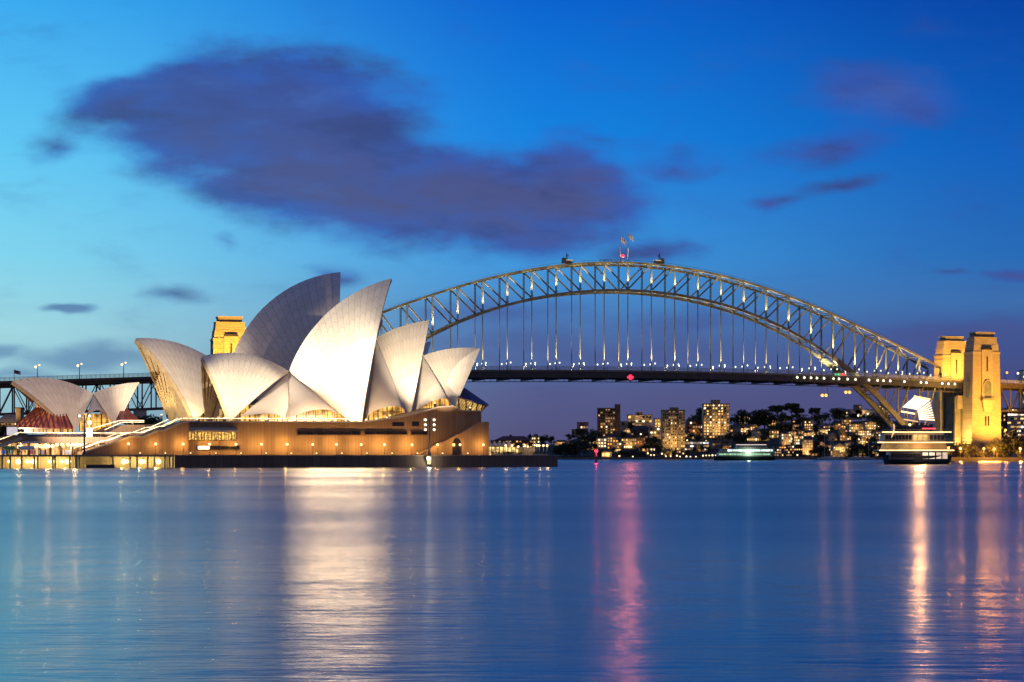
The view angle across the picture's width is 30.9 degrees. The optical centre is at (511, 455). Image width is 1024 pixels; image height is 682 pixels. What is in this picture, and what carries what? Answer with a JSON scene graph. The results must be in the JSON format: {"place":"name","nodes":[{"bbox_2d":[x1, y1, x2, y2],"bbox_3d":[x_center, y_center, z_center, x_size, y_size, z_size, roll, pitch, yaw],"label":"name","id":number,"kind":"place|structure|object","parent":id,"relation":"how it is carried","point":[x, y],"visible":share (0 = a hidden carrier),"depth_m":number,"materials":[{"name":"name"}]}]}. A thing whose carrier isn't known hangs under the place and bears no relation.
{"place":"outdoors","nodes":[
{"label":"outdoors","id":0,"kind":"place"},
{"bbox_2d":[18,446,34,454],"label":"awning","id":1,"kind":"object","parent":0,"point":[25,447],"visible":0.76,"depth_m":574.62,"materials":[{"name":"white fabric"}]},
{"bbox_2d":[141,414,159,424],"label":"tree","id":2,"kind":"object","parent":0,"point":[152,420],"visible":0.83,"depth_m":1047.41,"materials":[{"name":"green plant"}]},
{"bbox_2d":[174,455,557,455],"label":"promenade","id":3,"kind":"structure","parent":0,"point":[365,455],"depth_m":593.85,"materials":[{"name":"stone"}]},
{"bbox_2d":[0,420,144,454],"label":"terrace","id":4,"kind":"structure","parent":3,"relation":"on","point":[102,433],"depth_m":592.36,"materials":[{"name":"stone"}]},
{"bbox_2d":[6,426,18,436],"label":"banner","id":5,"kind":"object","parent":4,"relation":"attached to","point":[11,430],"visible":0.89,"depth_m":585.67,"materials":[{"name":"grey fabric"}]},
{"bbox_2d":[11,378,138,434],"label":"restaurant pavilion","id":6,"kind":"structure","parent":4,"relation":"on","point":[59,405],"depth_m":640.63,"materials":[{"name":"white tile"}]},
{"bbox_2d":[74,405,488,454],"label":"podium","id":7,"kind":"object","parent":3,"relation":"on","point":[401,433],"visible":0.86,"depth_m":612.53,"materials":[{"name":"brown stone"}]},
{"bbox_2d":[189,431,236,440],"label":"window","id":8,"kind":"structure","parent":7,"relation":"in","point":[226,436],"depth_m":599.71,"materials":[{"name":"yellow glass"}]},
{"bbox_2d":[210,446,239,449],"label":"window","id":9,"kind":"structure","parent":7,"relation":"in","point":[211,447],"depth_m":601.03,"materials":[{"name":"black glass"}]},
{"bbox_2d":[134,272,430,421],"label":"concert hall","id":10,"kind":"structure","parent":7,"relation":"on","point":[280,327],"depth_m":692.72,"materials":[{"name":"white tile"}]},
{"bbox_2d":[297,430,360,434],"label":"window","id":11,"kind":"structure","parent":7,"relation":"in","point":[299,432],"depth_m":614.08,"materials":[{"name":"black glass"}]},
{"bbox_2d":[201,278,488,421],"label":"opera theatre","id":12,"kind":"structure","parent":7,"relation":"on","point":[327,375],"depth_m":642.30,"materials":[{"name":"white tile"}]},
{"bbox_2d":[364,430,406,434],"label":"window","id":13,"kind":"structure","parent":7,"relation":"in","point":[366,432],"depth_m":621.32,"materials":[{"name":"black glass"}]},
{"bbox_2d":[411,431,427,434],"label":"window","id":14,"kind":"structure","parent":7,"relation":"in","point":[412,432],"depth_m":626.04,"materials":[{"name":"black glass"}]},
{"bbox_2d":[423,418,434,454],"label":"floodlight mast","id":15,"kind":"object","parent":3,"relation":"on","point":[426,429],"visible":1,"depth_m":602.94,"materials":[{"name":"grey metal"}]},
{"bbox_2d":[28,421,932,456],"bbox_3d":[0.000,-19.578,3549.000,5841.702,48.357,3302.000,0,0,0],"label":"hillside","id":16,"kind":"structure","parent":0,"point":[772,442],"depth_m":2084.28,"materials":[{"name":"plant"}]},
{"bbox_2d":[495,436,531,446],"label":"building","id":17,"kind":"structure","parent":16,"relation":"on","point":[519,441],"depth_m":2204.00,"materials":[{"name":"brick"}]},
{"bbox_2d":[531,436,539,446],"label":"house","id":18,"kind":"structure","parent":16,"relation":"on","point":[535,440],"depth_m":2254.67,"materials":[{"name":"grey"}]},
{"bbox_2d":[557,442,574,456],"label":"tree","id":19,"kind":"object","parent":16,"relation":"on","point":[563,449],"visible":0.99,"depth_m":1913.06,"materials":[{"name":"green plant"}]},
{"bbox_2d":[563,440,584,456],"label":"tree","id":20,"kind":"object","parent":16,"relation":"on","point":[570,451],"visible":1,"depth_m":1913.59,"materials":[{"name":"green plant"}]},
{"bbox_2d":[571,439,591,456],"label":"tree","id":21,"kind":"object","parent":16,"relation":"on","point":[580,448],"visible":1,"depth_m":1911.73,"materials":[{"name":"green plant"}]},
{"bbox_2d":[577,422,588,433],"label":"building","id":22,"kind":"structure","parent":16,"relation":"on","point":[582,425],"depth_m":2280.00,"materials":[{"name":"grey"}]},
{"bbox_2d":[577,433,597,453],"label":"tree","id":23,"kind":"object","parent":16,"relation":"on","point":[592,438],"visible":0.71,"depth_m":1963.21,"materials":[{"name":"green plant"}]},
{"bbox_2d":[590,438,606,447],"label":"house","id":24,"kind":"structure","parent":16,"relation":"on","point":[601,442],"depth_m":2057.45,"materials":[{"name":"grey"}]},
{"bbox_2d":[597,404,619,437],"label":"apartment block","id":25,"kind":"structure","parent":16,"relation":"on","point":[608,420],"depth_m":2213.28,"materials":[{"name":"brown concrete"}]},
{"bbox_2d":[604,434,617,441],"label":"house","id":26,"kind":"structure","parent":16,"relation":"on","point":[612,437],"depth_m":2126.87,"materials":[{"name":"grey"}]},
{"bbox_2d":[607,442,623,449],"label":"house","id":27,"kind":"structure","parent":16,"relation":"on","point":[610,445],"depth_m":2022.72,"materials":[{"name":"brown"}]},
{"bbox_2d":[621,438,635,448],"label":"house","id":28,"kind":"structure","parent":16,"relation":"on","point":[629,443],"depth_m":2031.26,"materials":[{"name":"grey"}]},
{"bbox_2d":[620,421,636,430],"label":"house","id":29,"kind":"structure","parent":16,"relation":"on","point":[624,425],"depth_m":2280.00,"materials":[{"name":"grey concrete"}]},
{"bbox_2d":[627,412,651,428],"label":"apartment block","id":30,"kind":"structure","parent":16,"relation":"on","point":[641,419],"depth_m":2280.00,"materials":[{"name":"beige concrete"}]},
{"bbox_2d":[630,426,648,437],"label":"house","id":31,"kind":"structure","parent":16,"relation":"on","point":[639,431],"depth_m":2168.82,"materials":[{"name":"grey glass"}]},
{"bbox_2d":[634,437,645,446],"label":"house","id":32,"kind":"structure","parent":16,"relation":"on","point":[640,441],"depth_m":2050.62,"materials":[{"name":"brick"}]},
{"bbox_2d":[645,436,660,451],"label":"tree","id":33,"kind":"object","parent":16,"relation":"on","point":[653,440],"visible":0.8,"depth_m":1982.79,"materials":[{"name":"green plant"}]},
{"bbox_2d":[649,427,660,439],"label":"apartment block","id":34,"kind":"structure","parent":16,"relation":"on","point":[655,431],"depth_m":2121.67,"materials":[{"name":"grey"}]},
{"bbox_2d":[651,440,661,452],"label":"tree","id":35,"kind":"object","parent":16,"relation":"on","point":[658,447],"visible":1,"depth_m":1961.60,"materials":[{"name":"green plant"}]},
{"bbox_2d":[661,407,684,452],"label":"apartment block","id":36,"kind":"structure","parent":16,"relation":"on","point":[672,428],"depth_m":1963.33,"materials":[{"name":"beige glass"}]},
{"bbox_2d":[686,420,701,436],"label":"apartment block","id":37,"kind":"structure","parent":16,"relation":"on","point":[694,426],"depth_m":2183.36,"materials":[{"name":"brick"}]},
{"bbox_2d":[685,441,708,450],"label":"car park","id":38,"kind":"structure","parent":16,"relation":"on","point":[689,445],"depth_m":1994.38,"materials":[{"name":"grey"}]},
{"bbox_2d":[702,400,729,437],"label":"apartment block","id":39,"kind":"structure","parent":16,"relation":"on","point":[715,418],"depth_m":2159.15,"materials":[{"name":"grey concrete"}]},
{"bbox_2d":[711,440,721,448],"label":"house","id":40,"kind":"structure","parent":16,"relation":"on","point":[716,444],"depth_m":2024.36,"materials":[{"name":"grey"}]},
{"bbox_2d":[729,423,741,431],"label":"house","id":41,"kind":"structure","parent":16,"relation":"on","point":[734,427],"depth_m":2238.92,"materials":[{"name":"grey"}]},
{"bbox_2d":[729,432,742,443],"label":"tree","id":42,"kind":"object","parent":16,"relation":"on","point":[735,439],"visible":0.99,"depth_m":2073.36,"materials":[{"name":"green plant"}]},
{"bbox_2d":[729,413,746,423],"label":"tree","id":43,"kind":"object","parent":16,"relation":"on","point":[734,418],"visible":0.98,"depth_m":2275.72,"materials":[{"name":"green plant"}]},
{"bbox_2d":[733,409,750,423],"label":"tree","id":44,"kind":"object","parent":16,"relation":"on","point":[743,412],"visible":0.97,"depth_m":2275.93,"materials":[{"name":"green plant"}]},
{"bbox_2d":[737,432,749,443],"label":"tree","id":45,"kind":"object","parent":16,"relation":"on","point":[741,436],"visible":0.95,"depth_m":2062.78,"materials":[{"name":"green plant"}]},
{"bbox_2d":[751,427,761,436],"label":"house","id":46,"kind":"structure","parent":16,"relation":"on","point":[755,432],"depth_m":2156.76,"materials":[{"name":"grey"}]},
{"bbox_2d":[749,410,765,425],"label":"tree","id":47,"kind":"object","parent":16,"relation":"on","point":[755,413],"visible":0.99,"depth_m":2273.74,"materials":[{"name":"green plant"}]},
{"bbox_2d":[754,409,771,428],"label":"tree","id":48,"kind":"object","parent":16,"relation":"on","point":[765,415],"visible":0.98,"depth_m":2274.53,"materials":[{"name":"green plant"}]},
{"bbox_2d":[762,412,778,425],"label":"tree","id":49,"kind":"object","parent":16,"relation":"on","point":[771,418],"visible":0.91,"depth_m":2271.47,"materials":[{"name":"green plant"}]},
{"bbox_2d":[767,430,778,437],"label":"house","id":50,"kind":"structure","parent":16,"relation":"on","point":[775,433],"depth_m":2150.66,"materials":[{"name":"grey"}]},
{"bbox_2d":[768,405,785,423],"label":"tree","id":51,"kind":"object","parent":16,"relation":"on","point":[776,409],"visible":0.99,"depth_m":2251.61,"materials":[{"name":"green plant"}]},
{"bbox_2d":[772,446,787,455],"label":"apartment block","id":52,"kind":"structure","parent":16,"relation":"on","point":[781,450],"depth_m":1919.47,"materials":[{"name":"grey"}]},
{"bbox_2d":[779,433,790,445],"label":"house","id":53,"kind":"structure","parent":16,"relation":"on","point":[785,438],"depth_m":2052.92,"materials":[{"name":"grey"}]},
{"bbox_2d":[778,411,791,424],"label":"tree","id":54,"kind":"object","parent":16,"relation":"on","point":[781,418],"visible":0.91,"depth_m":2252.12,"materials":[{"name":"green plant"}]},
{"bbox_2d":[783,402,800,423],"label":"tree","id":55,"kind":"object","parent":16,"relation":"on","point":[789,406],"visible":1,"depth_m":2253.91,"materials":[{"name":"green plant"}]},
{"bbox_2d":[786,445,802,455],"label":"apartment block","id":56,"kind":"structure","parent":16,"relation":"on","point":[795,450],"depth_m":1918.73,"materials":[{"name":"brown"}]},
{"bbox_2d":[792,435,803,444],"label":"house","id":57,"kind":"structure","parent":16,"relation":"on","point":[795,440],"depth_m":2020.96,"materials":[{"name":"grey"}]},
{"bbox_2d":[791,408,804,422],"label":"tree","id":58,"kind":"object","parent":16,"relation":"on","point":[797,410],"visible":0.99,"depth_m":2251.08,"materials":[{"name":"green plant"}]},
{"bbox_2d":[794,413,809,425],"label":"tree","id":59,"kind":"object","parent":16,"relation":"on","point":[800,420],"visible":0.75,"depth_m":2250.20,"materials":[{"name":"green plant"}]},
{"bbox_2d":[799,439,812,454],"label":"house","id":60,"kind":"structure","parent":16,"relation":"on","point":[807,444],"depth_m":1936.63,"materials":[{"name":"grey"}]},
{"bbox_2d":[802,420,812,429],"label":"house","id":61,"kind":"structure","parent":16,"relation":"on","point":[807,424],"depth_m":2210.65,"materials":[{"name":"grey"}]},
{"bbox_2d":[808,407,820,423],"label":"tree","id":62,"kind":"object","parent":16,"relation":"on","point":[811,410],"visible":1,"depth_m":2233.17,"materials":[{"name":"green plant"}]},
{"bbox_2d":[810,413,826,425],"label":"tree","id":63,"kind":"object","parent":16,"relation":"on","point":[816,417],"visible":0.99,"depth_m":2220.51,"materials":[{"name":"green plant"}]},
{"bbox_2d":[817,421,832,429],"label":"house","id":64,"kind":"structure","parent":16,"relation":"on","point":[825,425],"depth_m":2210.94,"materials":[{"name":"grey concrete"}]},
{"bbox_2d":[828,408,840,419],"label":"tree","id":65,"kind":"object","parent":16,"relation":"on","point":[833,412],"visible":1,"depth_m":2277.90,"materials":[{"name":"green plant"}]},
{"bbox_2d":[831,420,840,429],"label":"house","id":66,"kind":"structure","parent":16,"relation":"on","point":[835,424],"depth_m":2209.15,"materials":[{"name":"brick"}]},
{"bbox_2d":[831,443,845,451],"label":"house","id":67,"kind":"structure","parent":16,"relation":"on","point":[839,446],"depth_m":1950.95,"materials":[{"name":"grey"}]},
{"bbox_2d":[837,429,847,440],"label":"house","id":68,"kind":"structure","parent":16,"relation":"on","point":[842,434],"depth_m":2085.37,"materials":[{"name":"brown"}]},
{"bbox_2d":[835,413,862,419],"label":"building","id":69,"kind":"structure","parent":16,"relation":"on","point":[855,416],"depth_m":2280.00,"materials":[{"name":"grey"}]},
{"bbox_2d":[846,443,863,456],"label":"tree","id":70,"kind":"object","parent":16,"relation":"on","point":[853,446],"visible":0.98,"depth_m":1903.85,"materials":[{"name":"green plant"}]},
{"bbox_2d":[847,424,862,431],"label":"apartment block","id":71,"kind":"structure","parent":16,"relation":"on","point":[852,427],"depth_m":2168.52,"materials":[{"name":"grey"}]},
{"bbox_2d":[849,409,875,417],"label":"building","id":72,"kind":"structure","parent":16,"relation":"on","point":[865,412],"depth_m":2280.00,"materials":[{"name":"beige concrete"}]},
{"bbox_2d":[855,430,870,439],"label":"house","id":73,"kind":"structure","parent":16,"relation":"on","point":[863,432],"depth_m":2075.08,"materials":[{"name":"grey"}]},
{"bbox_2d":[855,444,873,456],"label":"tree","id":74,"kind":"object","parent":16,"relation":"on","point":[864,449],"visible":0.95,"depth_m":1902.56,"materials":[{"name":"green plant"}]},
{"bbox_2d":[862,421,875,429],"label":"house","id":75,"kind":"structure","parent":16,"relation":"on","point":[868,425],"depth_m":2185.99,"materials":[{"name":"grey"}]},
{"bbox_2d":[865,413,881,425],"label":"tree","id":76,"kind":"object","parent":16,"relation":"on","point":[872,417],"visible":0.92,"depth_m":2191.68,"materials":[{"name":"green plant"}]},
{"bbox_2d":[872,417,887,429],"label":"tree","id":77,"kind":"object","parent":16,"relation":"on","point":[880,421],"visible":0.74,"depth_m":2185.27,"materials":[{"name":"green plant"}]},
{"bbox_2d":[0,460,1023,681],"bbox_3d":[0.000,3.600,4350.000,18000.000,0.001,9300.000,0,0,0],"label":"harbour water","id":78,"kind":"structure","parent":0,"point":[722,571],"depth_m":56.72,"materials":[{"name":"teal liquid"}]},
{"bbox_2d":[0,455,173,467],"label":"jetty","id":79,"kind":"object","parent":78,"relation":"in","point":[77,461],"visible":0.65,"depth_m":560.07,"materials":[{"name":"stone"}]},
{"bbox_2d":[78,415,90,454],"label":"floodlight mast","id":80,"kind":"object","parent":79,"relation":"on","point":[83,452],"visible":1,"depth_m":561.42,"materials":[{"name":"grey metal"}]},
{"bbox_2d":[84,461,114,467],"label":"pontoon","id":81,"kind":"object","parent":78,"relation":"on","point":[99,466],"visible":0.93,"depth_m":555.65,"materials":[{"name":"metal"}]},
{"bbox_2d":[0,456,557,467],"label":"seawall","id":82,"kind":"object","parent":78,"relation":"in","point":[339,461],"visible":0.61,"depth_m":586.43,"materials":[{"name":"brown stone"}]},
{"bbox_2d":[713,442,775,460],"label":"ferry","id":83,"kind":"object","parent":78,"relation":"on","point":[750,452],"visible":1,"depth_m":1475.25,"materials":[{"name":"paint"}]},
{"bbox_2d":[872,391,954,463],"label":"cruise ferry","id":84,"kind":"object","parent":78,"relation":"on","point":[909,443],"visible":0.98,"depth_m":810.32,"materials":[{"name":"white metal"}]},
{"bbox_2d":[489,441,534,454],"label":"bar terrace","id":85,"kind":"structure","parent":0,"point":[524,450],"depth_m":642.47,"materials":[{"name":"white fabric"}]},
{"bbox_2d":[0,0,1023,445],"label":"sky","id":86,"kind":"structure","parent":0,"point":[168,168],"materials":[{"name":"blue"}]},
{"bbox_2d":[558,457,882,459],"bbox_3d":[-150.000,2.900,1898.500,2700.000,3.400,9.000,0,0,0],"label":"shore embankment","id":87,"kind":"structure","parent":0,"point":[679,458],"depth_m":1894.00,"materials":[{"name":"stone"}]},
{"bbox_2d":[951,457,1023,460],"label":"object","id":88,"kind":"structure","parent":0,"point":[987,458],"depth_m":1312.00,"materials":[{"name":"brown stone"}]},
{"bbox_2d":[933,336,965,435],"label":"stone tower","id":89,"kind":"structure","parent":88,"relation":"on","point":[949,356],"depth_m":1427.40,"materials":[{"name":"stone"}]},
{"bbox_2d":[945,396,962,456],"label":"abutment","id":90,"kind":"object","parent":88,"relation":"on","point":[954,413],"visible":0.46,"depth_m":1396.10,"materials":[{"name":"stone"}]},
{"bbox_2d":[956,441,973,456],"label":"tree","id":91,"kind":"object","parent":88,"relation":"on","point":[965,447],"visible":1,"depth_m":1315.92,"materials":[{"name":"green plant"}]},
{"bbox_2d":[968,445,978,456],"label":"tree","id":92,"kind":"object","parent":88,"relation":"on","point":[972,452],"visible":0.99,"depth_m":1321.51,"materials":[{"name":"green plant"}]},
{"bbox_2d":[962,332,1000,456],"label":"stone tower","id":93,"kind":"structure","parent":88,"relation":"on","point":[981,409],"depth_m":1380.47,"materials":[{"name":"stone"}]},
{"bbox_2d":[965,380,969,396],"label":"window","id":94,"kind":"structure","parent":93,"relation":"in","point":[967,385],"depth_m":1382.84,"materials":[{"name":"brown glass"}]},
{"bbox_2d":[983,380,991,396],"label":"window","id":95,"kind":"structure","parent":93,"relation":"in","point":[987,385],"depth_m":1379.80,"materials":[{"name":"stone"}]},
{"bbox_2d":[985,438,1008,456],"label":"tree","id":96,"kind":"object","parent":88,"relation":"on","point":[996,447],"visible":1,"depth_m":1316.96,"materials":[{"name":"green plant"}]},
{"bbox_2d":[1001,409,1007,456],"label":"office block","id":97,"kind":"structure","parent":88,"relation":"on","point":[1003,421],"depth_m":1580.00,"materials":[{"name":"grey"}]},
{"bbox_2d":[1000,380,1023,413],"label":"approach viaduct","id":98,"kind":"object","parent":88,"relation":"on","point":[1010,386],"visible":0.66,"depth_m":1405.78,"materials":[{"name":"brown metal"}]},
{"bbox_2d":[1002,433,1023,456],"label":"tree","id":99,"kind":"object","parent":88,"relation":"on","point":[1007,439],"visible":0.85,"depth_m":1326.36,"materials":[{"name":"green plant"}]},
{"bbox_2d":[1003,408,1023,456],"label":"office block","id":100,"kind":"structure","parent":88,"relation":"on","point":[1015,420],"depth_m":1600.00,"materials":[{"name":"grey"}]},
{"bbox_2d":[1006,435,1023,456],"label":"tree","id":101,"kind":"object","parent":88,"relation":"on","point":[1016,443],"visible":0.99,"depth_m":1315.51,"materials":[{"name":"green plant"}]},
{"bbox_2d":[1006,427,1023,452],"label":"tree","id":102,"kind":"object","parent":88,"relation":"on","point":[1014,433],"visible":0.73,"depth_m":1326.82,"materials":[{"name":"green plant"}]},
{"bbox_2d":[1018,370,1023,407],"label":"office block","id":103,"kind":"structure","parent":88,"relation":"on","point":[1021,375],"depth_m":1683.05,"materials":[{"name":"grey"}]},
{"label":"bearing block","id":104,"kind":"object","parent":88,"relation":"on","visible":0},
{"bbox_2d":[381,260,963,430],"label":"arch bridge","id":105,"kind":"structure","parent":104,"relation":"on","point":[853,380],"depth_m":1340.38,"materials":[{"name":"grey paint"}]},
{"bbox_3d":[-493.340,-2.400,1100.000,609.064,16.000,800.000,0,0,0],"label":"city ground","id":106,"kind":"structure","parent":0,"visible":0},
{"bbox_2d":[0,414,27,436],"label":"building","id":107,"kind":"structure","parent":106,"relation":"on","point":[8,419],"depth_m":1086.98,"materials":[{"name":"grey"}]},
{"bbox_2d":[15,407,24,436],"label":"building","id":108,"kind":"structure","parent":106,"relation":"on","point":[19,413],"depth_m":1080.00,"materials":[{"name":"beige concrete"}]},
{"bbox_2d":[0,373,163,436],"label":"approach viaduct","id":109,"kind":"object","parent":106,"relation":"on","point":[98,383],"visible":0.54,"depth_m":1205.15,"materials":[{"name":"grey metal"}]},
{"bbox_2d":[210,316,245,353],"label":"stone tower","id":110,"kind":"structure","parent":106,"relation":"on","point":[227,332],"depth_m":1211.90,"materials":[{"name":"stone"}]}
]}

